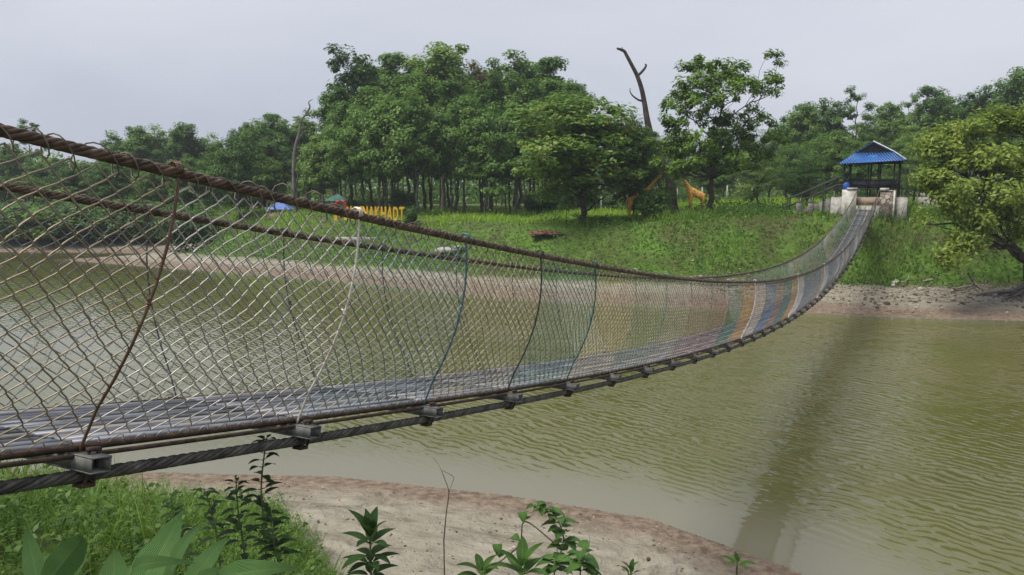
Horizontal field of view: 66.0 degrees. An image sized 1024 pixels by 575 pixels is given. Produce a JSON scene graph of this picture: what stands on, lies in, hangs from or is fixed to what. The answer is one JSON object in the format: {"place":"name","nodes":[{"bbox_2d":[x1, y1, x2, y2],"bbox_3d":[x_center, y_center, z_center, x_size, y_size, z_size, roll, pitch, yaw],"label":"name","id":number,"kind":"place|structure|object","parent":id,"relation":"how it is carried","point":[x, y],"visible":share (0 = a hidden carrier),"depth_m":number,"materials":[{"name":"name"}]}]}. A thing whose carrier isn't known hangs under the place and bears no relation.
{"place":"outdoors","nodes":[
{"label":"outdoors","id":0,"kind":"place"},
{"bbox_2d":[0,252,1023,574],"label":"water","id":1,"kind":"structure","parent":0,"point":[820,444],"depth_m":17.90,"materials":[{"name":"liquid"}]},
{"bbox_2d":[0,188,1023,574],"bbox_3d":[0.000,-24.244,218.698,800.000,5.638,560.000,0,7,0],"label":"ground","id":2,"kind":"structure","parent":0,"point":[470,512],"depth_m":33.92,"materials":[{"name":"beige sand"}]},
{"bbox_2d":[0,143,23,182],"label":"sal tree","id":3,"kind":"object","parent":2,"relation":"on","point":[7,155],"visible":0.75,"depth_m":90.31,"materials":[{"name":"green plant"}]},
{"bbox_2d":[11,118,50,170],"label":"open crowned tree","id":4,"kind":"object","parent":2,"relation":"on","point":[24,121],"visible":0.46,"depth_m":90.39,"materials":[{"name":"green plant"}]},
{"bbox_2d":[21,159,50,187],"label":"broadleaf tree","id":5,"kind":"object","parent":2,"relation":"on","point":[29,167],"visible":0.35,"depth_m":81.83,"materials":[{"name":"green plant"}]},
{"bbox_2d":[0,197,72,239],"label":"bush","id":6,"kind":"object","parent":2,"relation":"on","point":[16,207],"visible":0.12,"depth_m":66.05,"materials":[{"name":"green plant"}]},
{"bbox_2d":[2,203,98,242],"bbox_3d":[-38.638,-5.318,67.217,8.338,3.736,8.419,-2,8,-15],"label":"bush","id":7,"kind":"object","parent":2,"relation":"on","point":[41,216],"visible":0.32,"depth_m":64.60,"materials":[{"name":"green plant"}]},
{"bbox_2d":[42,165,90,195],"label":"broadleaf tree","id":8,"kind":"object","parent":2,"relation":"on","point":[72,182],"visible":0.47,"depth_m":74.89,"materials":[{"name":"green plant"}]},
{"bbox_2d":[22,526,127,574],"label":"broad leaved plant","id":9,"kind":"object","parent":2,"relation":"on","point":[68,556],"visible":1,"depth_m":1.89,"materials":[{"name":"green plant"}]},
{"bbox_2d":[42,199,121,240],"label":"bush","id":10,"kind":"object","parent":2,"relation":"on","point":[69,205],"visible":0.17,"depth_m":65.48,"materials":[{"name":"green plant"}]},
{"bbox_2d":[46,207,133,241],"bbox_3d":[-35.080,-5.149,66.551,7.200,3.588,7.131,5,9,33],"label":"bush","id":11,"kind":"object","parent":2,"relation":"on","point":[102,226],"visible":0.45,"depth_m":64.95,"materials":[{"name":"green plant"}]},
{"bbox_2d":[79,162,121,200],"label":"broadleaf tree","id":12,"kind":"object","parent":2,"relation":"on","point":[104,189],"visible":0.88,"depth_m":72.97,"materials":[{"name":"green plant"}]},
{"bbox_2d":[80,162,133,201],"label":"broadleaf tree","id":13,"kind":"object","parent":2,"relation":"on","point":[122,179],"visible":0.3,"depth_m":76.21,"materials":[{"name":"green plant"}]},
{"bbox_2d":[119,125,155,158],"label":"sal tree","id":14,"kind":"object","parent":2,"relation":"on","point":[139,133],"visible":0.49,"depth_m":87.78,"materials":[{"name":"green plant"}]},
{"bbox_2d":[114,139,166,195],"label":"broadleaf tree","id":15,"kind":"object","parent":2,"relation":"on","point":[155,152],"visible":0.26,"depth_m":87.15,"materials":[{"name":"green plant"}]},
{"bbox_2d":[129,171,169,203],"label":"broadleaf tree","id":16,"kind":"object","parent":2,"relation":"on","point":[145,185],"visible":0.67,"depth_m":73.09,"materials":[{"name":"green plant"}]},
{"bbox_2d":[111,198,193,236],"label":"bush","id":17,"kind":"object","parent":2,"relation":"on","point":[142,223],"visible":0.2,"depth_m":65.31,"materials":[{"name":"green plant"}]},
{"bbox_2d":[146,123,176,166],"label":"domed tree","id":18,"kind":"object","parent":2,"relation":"on","point":[158,140],"visible":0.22,"depth_m":90.42,"materials":[{"name":"green plant"}]},
{"bbox_2d":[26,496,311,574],"bbox_3d":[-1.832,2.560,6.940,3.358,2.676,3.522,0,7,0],"label":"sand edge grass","id":19,"kind":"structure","parent":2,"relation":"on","point":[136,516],"depth_m":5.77,"materials":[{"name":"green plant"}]},
{"bbox_2d":[0,449,352,574],"bbox_3d":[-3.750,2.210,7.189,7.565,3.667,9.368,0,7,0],"label":"weeds","id":20,"kind":"object","parent":2,"relation":"on","point":[70,513],"visible":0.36,"depth_m":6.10,"materials":[{"name":"green plant"}]},
{"bbox_2d":[158,491,199,570],"bbox_3d":[-1.961,1.738,4.695,0.276,1.023,0.200,3,8,25],"label":"tall weed","id":21,"kind":"object","parent":2,"relation":"on","point":[187,551],"visible":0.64,"depth_m":4.67,"materials":[{"name":"green plant"}]},
{"bbox_2d":[162,122,203,166],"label":"sal tree","id":22,"kind":"object","parent":2,"relation":"on","point":[183,138],"visible":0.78,"depth_m":85.95,"materials":[{"name":"green plant"}]},
{"bbox_2d":[151,203,224,250],"bbox_3d":[-23.680,-4.212,57.392,4.599,3.917,4.554,0,7,4],"label":"bush","id":23,"kind":"object","parent":2,"relation":"on","point":[203,232],"visible":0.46,"depth_m":57.02,"materials":[{"name":"green plant"}]},
{"bbox_2d":[166,163,213,214],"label":"broadleaf tree","id":24,"kind":"object","parent":2,"relation":"on","point":[187,194],"visible":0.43,"depth_m":70.87,"materials":[{"name":"green plant"}]},
{"bbox_2d":[188,133,224,166],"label":"domed tree","id":25,"kind":"object","parent":2,"relation":"on","point":[203,152],"visible":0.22,"depth_m":88.07,"materials":[{"name":"green plant"}]},
{"bbox_2d":[190,487,234,566],"bbox_3d":[-1.484,1.786,4.009,0.197,1.562,0.261,-5,9,-33],"label":"tall weed","id":26,"kind":"object","parent":2,"relation":"on","point":[211,519],"visible":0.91,"depth_m":3.92,"materials":[{"name":"green plant"}]},
{"bbox_2d":[127,511,300,574],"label":"broad leaved plant","id":27,"kind":"object","parent":2,"relation":"on","point":[162,551],"visible":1,"depth_m":1.79,"materials":[{"name":"green plant"}]},
{"bbox_2d":[205,130,272,219],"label":"broadleaf tree","id":28,"kind":"object","parent":2,"relation":"on","point":[237,169],"visible":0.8,"depth_m":66.55,"materials":[{"name":"green plant"}]},
{"bbox_2d":[219,475,261,558],"bbox_3d":[-1.278,1.774,3.797,0.208,1.767,0.210,0,7,0],"label":"tall weed","id":29,"kind":"object","parent":2,"relation":"on","point":[239,526],"visible":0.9,"depth_m":3.71,"materials":[{"name":"green plant"}]},
{"bbox_2d":[239,434,281,560],"bbox_3d":[-1.121,1.672,3.620,0.191,2.028,0.224,0,7,0],"label":"tall weed","id":30,"kind":"object","parent":2,"relation":"on","point":[259,501],"visible":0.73,"depth_m":3.52,"materials":[{"name":"green plant"}]},
{"bbox_2d":[248,155,291,206],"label":"broadleaf tree","id":31,"kind":"object","parent":2,"relation":"on","point":[269,180],"visible":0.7,"depth_m":72.64,"materials":[{"name":"green plant"}]},
{"bbox_2d":[246,135,297,206],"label":"broadleaf tree","id":32,"kind":"object","parent":2,"relation":"on","point":[268,147],"visible":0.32,"depth_m":74.73,"materials":[{"name":"green plant"}]},
{"bbox_2d":[258,113,288,160],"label":"sal tree","id":33,"kind":"object","parent":2,"relation":"on","point":[272,128],"visible":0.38,"depth_m":85.95,"materials":[{"name":"green plant"}]},
{"bbox_2d":[250,510,301,574],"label":"tall weed","id":34,"kind":"object","parent":2,"relation":"on","point":[273,542],"visible":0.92,"depth_m":3.17,"materials":[{"name":"green plant"}]},
{"bbox_2d":[264,108,317,197],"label":"domed tree","id":35,"kind":"object","parent":2,"relation":"on","point":[305,121],"visible":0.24,"depth_m":86.76,"materials":[{"name":"green plant"}]},
{"bbox_2d":[292,99,312,209],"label":"dead tree","id":36,"kind":"object","parent":2,"relation":"on","point":[294,182],"visible":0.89,"depth_m":63.09,"materials":[{"name":"grey wood"}]},
{"bbox_2d":[295,130,342,202],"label":"domed tree","id":37,"kind":"object","parent":2,"relation":"on","point":[315,159],"visible":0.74,"depth_m":62.56,"materials":[{"name":"green plant"}]},
{"bbox_2d":[310,93,348,204],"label":"sal tree","id":38,"kind":"object","parent":2,"relation":"on","point":[316,113],"visible":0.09,"depth_m":67.89,"materials":[{"name":"green plant"}]},
{"bbox_2d":[316,86,348,204],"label":"sal tree","id":39,"kind":"object","parent":2,"relation":"on","point":[338,92],"visible":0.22,"depth_m":67.79,"materials":[{"name":"green plant"}]},
{"bbox_2d":[322,100,351,195],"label":"sal tree","id":40,"kind":"object","parent":2,"relation":"on","point":[342,106],"visible":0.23,"depth_m":63.62,"materials":[{"name":"green plant"}]},
{"bbox_2d":[316,112,365,198],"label":"domed tree","id":41,"kind":"object","parent":2,"relation":"on","point":[341,167],"visible":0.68,"depth_m":60.03,"materials":[{"name":"green plant"}]},
{"bbox_2d":[317,43,380,199],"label":"sal tree","id":42,"kind":"object","parent":2,"relation":"on","point":[359,74],"visible":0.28,"depth_m":69.35,"materials":[{"name":"green plant"}]},
{"bbox_2d":[346,85,387,210],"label":"sal tree","id":43,"kind":"object","parent":2,"relation":"on","point":[367,92],"visible":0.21,"depth_m":64.16,"materials":[{"name":"green plant"}]},
{"bbox_2d":[334,200,403,241],"bbox_3d":[-9.010,-4.297,50.870,4.870,2.683,0.500,0,7,0],"label":"letter sign","id":44,"kind":"object","parent":2,"relation":"on","point":[344,202],"visible":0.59,"depth_m":50.70,"materials":[{"name":"yellow paint"}]},
{"bbox_2d":[341,506,398,574],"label":"whorled plant","id":45,"kind":"object","parent":2,"relation":"on","point":[368,522],"visible":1,"depth_m":3.17,"materials":[{"name":"green plant"}]},
{"bbox_2d":[335,92,406,211],"bbox_3d":[-10.475,-9.959,59.966,5.838,9.392,6.009,-1,8,-10],"label":"domed tree","id":46,"kind":"object","parent":2,"relation":"on","point":[365,146],"visible":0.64,"depth_m":58.39,"materials":[{"name":"green plant"}]},
{"bbox_2d":[365,52,409,204],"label":"sal tree","id":47,"kind":"object","parent":2,"relation":"on","point":[388,76],"visible":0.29,"depth_m":73.63,"materials":[{"name":"green plant"}]},
{"bbox_2d":[388,189,419,209],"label":"bush","id":48,"kind":"object","parent":2,"relation":"on","point":[398,199],"visible":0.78,"depth_m":65.27,"materials":[{"name":"green plant"}]},
{"bbox_2d":[381,73,432,207],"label":"sal tree","id":49,"kind":"object","parent":2,"relation":"on","point":[408,79],"visible":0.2,"depth_m":64.09,"materials":[{"name":"green plant"}]},
{"bbox_2d":[369,83,455,215],"bbox_3d":[-7.617,-10.069,59.241,6.153,9.899,6.333,6,10,40],"label":"domed tree","id":50,"kind":"object","parent":2,"relation":"on","point":[413,137],"visible":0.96,"depth_m":57.84,"materials":[{"name":"green plant"}]},
{"bbox_2d":[402,67,447,209],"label":"sal tree","id":51,"kind":"object","parent":2,"relation":"on","point":[421,74],"visible":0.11,"depth_m":65.59,"materials":[{"name":"green plant"}]},
{"bbox_2d":[394,41,480,209],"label":"sal tree","id":52,"kind":"object","parent":2,"relation":"on","point":[442,64],"visible":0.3,"depth_m":68.53,"materials":[{"name":"green plant"}]},
{"bbox_2d":[419,94,481,214],"bbox_3d":[-4.622,-10.104,60.843,6.113,9.555,5.939,3,8,25],"label":"domed tree","id":53,"kind":"object","parent":2,"relation":"on","point":[451,128],"visible":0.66,"depth_m":59.70,"materials":[{"name":"green plant"}]},
{"bbox_2d":[433,79,484,212],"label":"sal tree","id":54,"kind":"object","parent":2,"relation":"on","point":[449,87],"visible":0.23,"depth_m":63.17,"materials":[{"name":"green plant"}]},
{"bbox_2d":[0,146,923,203],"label":"distant woodland","id":55,"kind":"object","parent":2,"relation":"on","point":[474,190],"visible":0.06,"depth_m":102.05,"materials":[{"name":"green plant"}]},
{"bbox_2d":[444,94,482,214],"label":"sal tree","id":56,"kind":"object","parent":2,"relation":"on","point":[456,102],"visible":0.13,"depth_m":61.51,"materials":[{"name":"green plant"}]},
{"bbox_2d":[175,477,772,574],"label":"pebbles","id":57,"kind":"object","parent":2,"relation":"on","point":[511,549],"visible":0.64,"depth_m":11.55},
{"bbox_2d":[456,553,503,574],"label":"whorled plant","id":58,"kind":"object","parent":2,"relation":"on","point":[482,567],"visible":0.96,"depth_m":2.65,"materials":[{"name":"green plant"}]},
{"bbox_2d":[466,59,503,209],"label":"sal tree","id":59,"kind":"object","parent":2,"relation":"on","point":[477,72],"visible":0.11,"depth_m":71.26,"materials":[{"name":"green plant"}]},
{"bbox_2d":[451,100,521,214],"bbox_3d":[-1.751,-9.513,59.065,5.461,9.069,5.306,-2,8,-18],"label":"domed tree","id":60,"kind":"object","parent":2,"relation":"on","point":[482,133],"visible":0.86,"depth_m":58.26,"materials":[{"name":"green plant"}]},
{"bbox_2d":[473,69,512,212],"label":"sal tree","id":61,"kind":"object","parent":2,"relation":"on","point":[497,93],"visible":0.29,"depth_m":64.19,"materials":[{"name":"green plant"}]},
{"bbox_2d":[475,161,515,212],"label":"young tree","id":62,"kind":"object","parent":2,"relation":"on","point":[494,189],"visible":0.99,"depth_m":57.12,"materials":[{"name":"green plant"}]},
{"bbox_2d":[0,195,1023,286],"bbox_3d":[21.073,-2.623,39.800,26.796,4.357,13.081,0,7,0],"label":"bank grass","id":63,"kind":"structure","parent":2,"relation":"on","point":[689,214],"depth_m":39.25,"materials":[{"name":"green plant"}]},
{"bbox_2d":[488,94,546,214],"bbox_3d":[0.648,-10.027,60.319,5.583,9.543,5.746,2,8,16],"label":"domed tree","id":64,"kind":"object","parent":2,"relation":"on","point":[521,133],"visible":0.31,"depth_m":59.04,"materials":[{"name":"green plant"}]},
{"bbox_2d":[496,49,542,207],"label":"sal tree","id":65,"kind":"object","parent":2,"relation":"on","point":[518,65],"visible":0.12,"depth_m":73.86,"materials":[{"name":"green plant"}]},
{"bbox_2d":[492,536,548,574],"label":"whorled plant","id":66,"kind":"object","parent":2,"relation":"on","point":[521,560],"visible":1,"depth_m":2.60,"materials":[{"name":"green plant"}]},
{"bbox_2d":[501,72,545,210],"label":"sal tree","id":67,"kind":"object","parent":2,"relation":"on","point":[535,92],"visible":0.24,"depth_m":65.83,"materials":[{"name":"green plant"}]},
{"bbox_2d":[519,56,568,183],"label":"sal tree","id":68,"kind":"object","parent":2,"relation":"on","point":[548,65],"visible":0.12,"depth_m":73.01,"materials":[{"name":"green plant"}]},
{"bbox_2d":[521,192,567,213],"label":"bush","id":69,"kind":"object","parent":2,"relation":"on","point":[537,206],"visible":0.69,"depth_m":60.48,"materials":[{"name":"green plant"}]},
{"bbox_2d":[525,500,580,574],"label":"climbing vine","id":70,"kind":"object","parent":2,"relation":"on","point":[557,560],"visible":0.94,"depth_m":3.13,"materials":[{"name":"green plant"}]},
{"bbox_2d":[492,511,555,561],"bbox_3d":[0.021,1.036,3.141,0.296,0.286,0.108,4,9,31],"label":"vine tendril","id":71,"kind":"object","parent":70,"relation":"attached to","point":[523,516],"visible":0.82,"depth_m":3.14,"materials":[{"name":"green plant"}]},
{"bbox_2d":[190,195,935,241],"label":"lawn grass","id":72,"kind":"structure","parent":2,"relation":"on","point":[494,216],"depth_m":56.17,"materials":[{"name":"green plant"}]},
{"bbox_2d":[563,540,601,574],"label":"climbing vine","id":73,"kind":"object","parent":2,"relation":"on","point":[590,564],"visible":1,"depth_m":2.94,"materials":[{"name":"green plant"}]},
{"bbox_2d":[503,90,674,223],"bbox_3d":[4.443,-7.521,45.779,9.863,8.188,10.851,2,8,14],"label":"broadleaf tree","id":74,"kind":"object","parent":2,"relation":"on","point":[573,160],"visible":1,"depth_m":44.45,"materials":[{"name":"green plant"}]},
{"bbox_2d":[605,112,662,215],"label":"broadleaf tree","id":75,"kind":"object","parent":2,"relation":"on","point":[646,132],"visible":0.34,"depth_m":47.50,"materials":[{"name":"green plant"}]},
{"bbox_2d":[617,47,677,209],"bbox_3d":[8.916,-9.871,51.155,4.456,11.151,0.920,0,7,0],"label":"dead tree","id":76,"kind":"object","parent":2,"relation":"on","point":[643,100],"visible":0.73,"depth_m":50.80,"materials":[{"name":"grey wood"}]},
{"bbox_2d":[633,188,674,216],"bbox_3d":[8.044,-4.776,45.559,2.868,1.963,2.840,-3,8,-23],"label":"bush","id":77,"kind":"object","parent":2,"relation":"on","point":[645,200],"visible":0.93,"depth_m":44.86,"materials":[{"name":"green plant"}]},
{"bbox_2d":[641,135,688,199],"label":"feathery tree","id":78,"kind":"object","parent":2,"relation":"on","point":[667,188],"visible":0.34,"depth_m":48.98,"materials":[{"name":"green plant"}]},
{"bbox_2d":[686,158,738,196],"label":"broadleaf tree","id":79,"kind":"object","parent":2,"relation":"on","point":[718,182],"visible":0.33,"depth_m":66.77,"materials":[{"name":"green plant"}]},
{"bbox_2d":[645,48,791,211],"bbox_3d":[11.705,-8.387,43.910,8.412,9.535,5.995,0,7,0],"label":"umbrella shaped tree","id":80,"kind":"object","parent":2,"relation":"on","point":[716,140],"visible":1,"depth_m":43.74,"materials":[{"name":"green plant"}]},
{"bbox_2d":[736,151,789,202],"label":"feathery tree","id":81,"kind":"object","parent":2,"relation":"on","point":[751,182],"visible":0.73,"depth_m":49.89,"materials":[{"name":"green plant"}]},
{"bbox_2d":[765,145,812,197],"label":"broadleaf tree","id":82,"kind":"object","parent":2,"relation":"on","point":[792,191],"visible":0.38,"depth_m":62.49,"materials":[{"name":"green plant"}]},
{"bbox_2d":[761,110,822,197],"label":"domed tree","id":83,"kind":"object","parent":2,"relation":"on","point":[783,127],"visible":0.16,"depth_m":78.26,"materials":[{"name":"green plant"}]},
{"bbox_2d":[785,101,821,149],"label":"sal tree","id":84,"kind":"object","parent":2,"relation":"on","point":[803,119],"visible":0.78,"depth_m":74.20,"materials":[{"name":"green plant"}]},
{"bbox_2d":[762,137,845,203],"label":"feathery tree","id":85,"kind":"object","parent":2,"relation":"on","point":[806,185],"visible":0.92,"depth_m":47.29,"materials":[{"name":"green plant"}]},
{"bbox_2d":[785,177,842,213],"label":"staircase","id":86,"kind":"structure","parent":2,"relation":"on","point":[823,204],"depth_m":41.72,"materials":[{"name":"concrete"}]},
{"bbox_2d":[803,128,862,191],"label":"broadleaf tree","id":87,"kind":"object","parent":2,"relation":"on","point":[829,170],"visible":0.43,"depth_m":65.49,"materials":[{"name":"green plant"}]},
{"bbox_2d":[818,97,850,190],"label":"sal tree","id":88,"kind":"object","parent":2,"relation":"on","point":[830,115],"visible":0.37,"depth_m":78.05,"materials":[{"name":"green plant"}]},
{"bbox_2d":[830,146,872,193],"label":"broadleaf tree","id":89,"kind":"object","parent":2,"relation":"on","point":[858,172],"visible":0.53,"depth_m":62.67,"materials":[{"name":"green plant"}]},
{"bbox_2d":[833,85,875,148],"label":"open crowned tree","id":90,"kind":"object","parent":2,"relation":"on","point":[847,114],"visible":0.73,"depth_m":72.03,"materials":[{"name":"green plant"}]},
{"bbox_2d":[691,255,1023,312],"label":"shore rubble","id":91,"kind":"object","parent":2,"relation":"on","point":[934,298],"visible":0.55,"depth_m":34.98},
{"bbox_2d":[830,188,907,223],"bbox_3d":[18.111,-4.000,40.059,3.530,2.130,0.930,4,8,27],"label":"bridge abutment","id":92,"kind":"object","parent":2,"relation":"on","point":[889,201],"visible":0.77,"depth_m":39.51,"materials":[{"name":"grey concrete"}]},
{"bbox_2d":[0,123,879,494],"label":"suspension footbridge","id":93,"kind":"object","parent":92,"relation":"attached to","point":[74,439],"visible":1,"depth_m":3.73,"materials":[{"name":"metal"}]},
{"bbox_2d":[838,141,906,205],"bbox_3d":[19.333,-5.589,42.200,3.154,4.331,4.973,4,8,27],"label":"shelter","id":94,"kind":"object","parent":2,"relation":"on","point":[874,152],"visible":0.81,"depth_m":40.53,"materials":[{"name":"blue metal"}]},
{"bbox_2d":[872,101,907,174],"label":"sal tree","id":95,"kind":"object","parent":2,"relation":"on","point":[886,123],"visible":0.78,"depth_m":76.00,"materials":[{"name":"green plant"}]},
{"bbox_2d":[865,134,939,202],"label":"feathery tree","id":96,"kind":"object","parent":2,"relation":"on","point":[905,184],"visible":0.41,"depth_m":55.41,"materials":[{"name":"green plant"}]},
{"bbox_2d":[889,124,925,197],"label":"sal tree","id":97,"kind":"object","parent":2,"relation":"on","point":[910,130],"visible":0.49,"depth_m":64.91,"materials":[{"name":"green plant"}]},
{"bbox_2d":[913,85,956,158],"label":"sal tree","id":98,"kind":"object","parent":2,"relation":"on","point":[931,116],"visible":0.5,"depth_m":75.96,"materials":[{"name":"green plant"}]},
{"bbox_2d":[905,102,1023,298],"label":"leaning tree","id":99,"kind":"object","parent":2,"relation":"on","point":[958,197],"visible":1,"depth_m":31.92,"materials":[{"name":"green plant"}]},
{"bbox_2d":[949,84,991,149],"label":"sal tree","id":100,"kind":"object","parent":2,"relation":"on","point":[966,106],"visible":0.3,"depth_m":76.27,"materials":[{"name":"green plant"}]},
{"bbox_2d":[984,66,1023,140],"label":"sal tree","id":101,"kind":"object","parent":2,"relation":"on","point":[1013,95],"visible":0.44,"depth_m":71.80,"materials":[{"name":"green plant"}]},
{"bbox_2d":[0,0,1023,188],"label":"sky","id":102,"kind":"structure","parent":0,"point":[78,70],"materials":[{"name":"grey"}]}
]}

